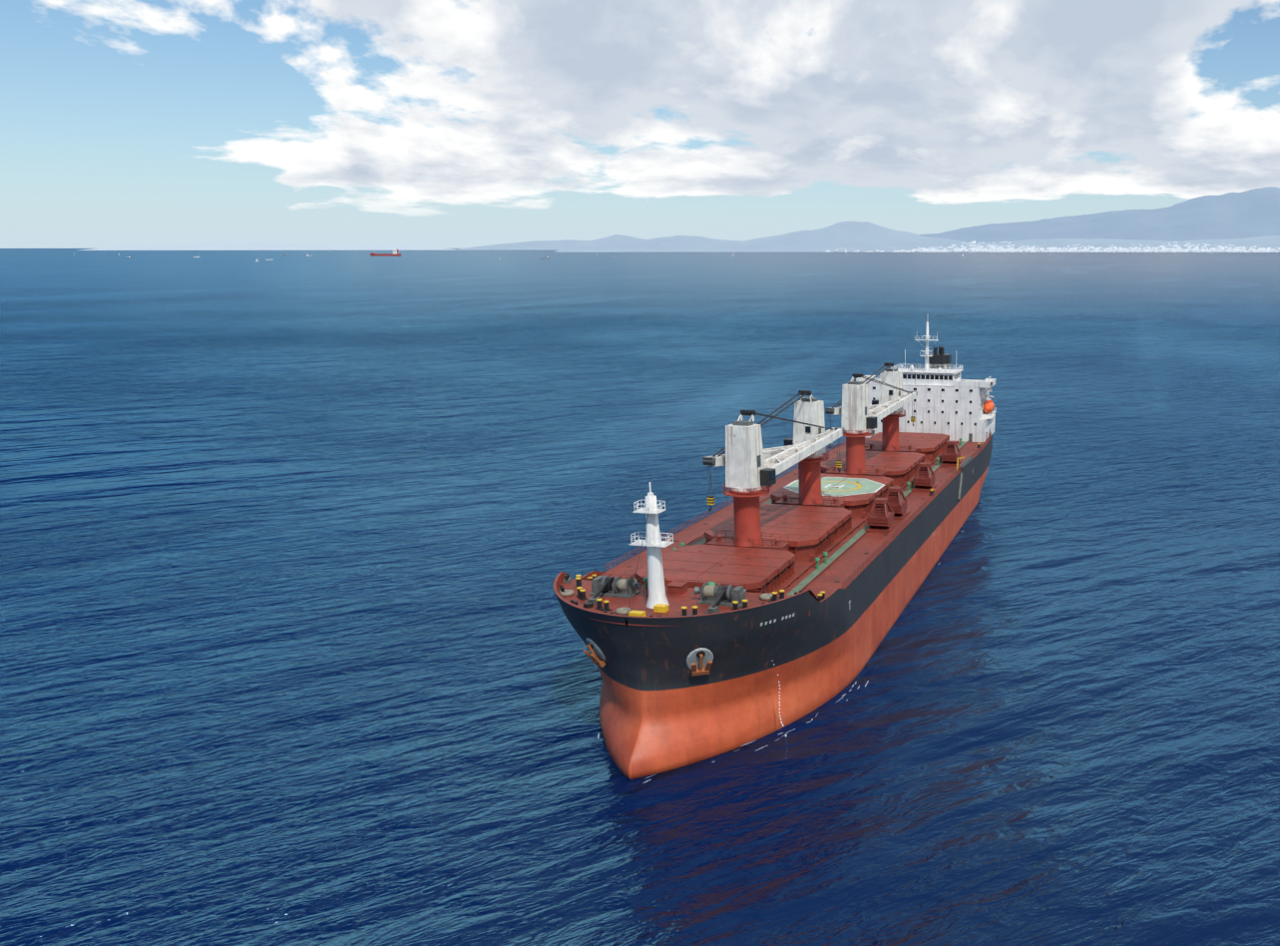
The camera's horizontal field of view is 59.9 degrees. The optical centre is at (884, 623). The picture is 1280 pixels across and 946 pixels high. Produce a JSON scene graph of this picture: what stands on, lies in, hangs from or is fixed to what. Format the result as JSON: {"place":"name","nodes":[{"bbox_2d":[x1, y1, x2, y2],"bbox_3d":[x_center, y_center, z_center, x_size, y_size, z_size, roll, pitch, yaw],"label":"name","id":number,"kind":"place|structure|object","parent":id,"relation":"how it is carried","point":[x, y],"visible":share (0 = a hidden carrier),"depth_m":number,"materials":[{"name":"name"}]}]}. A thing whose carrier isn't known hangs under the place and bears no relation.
{"place":"outdoors","nodes":[
{"label":"outdoors","id":0,"kind":"place"},
{"bbox_2d":[0,248,1279,945],"bbox_3d":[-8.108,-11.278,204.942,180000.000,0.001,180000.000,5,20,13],"label":"sea","id":1,"kind":"structure","parent":0,"point":[293,544],"depth_m":179.83,"materials":[{"name":"liquid"}]},
{"bbox_2d":[118,249,1051,261],"bbox_3d":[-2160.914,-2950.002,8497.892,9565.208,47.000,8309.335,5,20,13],"label":"distant vessels","id":2,"kind":"object","parent":1,"relation":"on","point":[395,252],"visible":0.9,"depth_m":7760.11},
{"bbox_2d":[597,562,940,783],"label":"sea foam","id":3,"kind":"object","parent":1,"relation":"on","point":[778,733],"visible":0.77,"depth_m":133.78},
{"bbox_2d":[555,433,992,779],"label":"hull","id":4,"kind":"object","parent":1,"relation":"on","point":[661,708],"visible":0.56,"depth_m":128.43,"materials":[{"name":"paint"}]},
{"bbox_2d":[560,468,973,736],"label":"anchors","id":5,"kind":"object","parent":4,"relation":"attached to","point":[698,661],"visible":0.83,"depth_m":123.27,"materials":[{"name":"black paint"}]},
{"bbox_2d":[553,434,991,626],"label":"decks","id":6,"kind":"object","parent":4,"relation":"on","point":[847,563],"visible":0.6,"depth_m":153.44,"materials":[{"name":"paint"}]},
{"bbox_2d":[556,442,980,616],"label":"forecastle outfit","id":7,"kind":"object","parent":6,"relation":"on","point":[717,596],"visible":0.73,"depth_m":125.50,"materials":[{"name":"white paint"}]},
{"bbox_2d":[634,431,949,593],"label":"cargo hatch covers","id":8,"kind":"object","parent":6,"relation":"on","point":[812,530],"visible":0.75,"depth_m":165.01,"materials":[{"name":"red metal"}]},
{"bbox_2d":[702,362,917,550],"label":"deck cranes","id":9,"kind":"object","parent":6,"relation":"on","point":[752,466],"visible":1,"depth_m":175.83,"materials":[{"name":"white paint"}]},
{"bbox_2d":[864,439,961,533],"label":"cargo grabs","id":10,"kind":"object","parent":6,"relation":"on","point":[884,515],"visible":1,"depth_m":182.52,"materials":[{"name":"red paint"}]},
{"bbox_2d":[854,321,996,441],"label":"ship superstructure","id":11,"kind":"object","parent":6,"relation":"on","point":[948,400],"visible":0.81,"depth_m":266.24,"materials":[{"name":"white paint"}]},
{"bbox_2d":[604,431,991,595],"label":"deck fittings","id":12,"kind":"object","parent":4,"relation":"on","point":[818,570],"visible":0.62,"depth_m":167.21,"materials":[{"name":"red paint"}]},
{"bbox_2d":[0,0,1279,248],"label":"sky","id":13,"kind":"structure","parent":0,"point":[437,124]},
{"bbox_2d":[79,186,1279,252],"bbox_3d":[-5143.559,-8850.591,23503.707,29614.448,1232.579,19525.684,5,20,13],"label":"mountains","id":14,"kind":"structure","parent":0,"point":[1248,219],"depth_m":19492.98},
{"bbox_2d":[826,240,1279,252],"bbox_3d":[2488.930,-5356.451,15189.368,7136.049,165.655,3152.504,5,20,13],"label":"coast town","id":15,"kind":"object","parent":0,"point":[993,248],"visible":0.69,"depth_m":14626.19}
]}

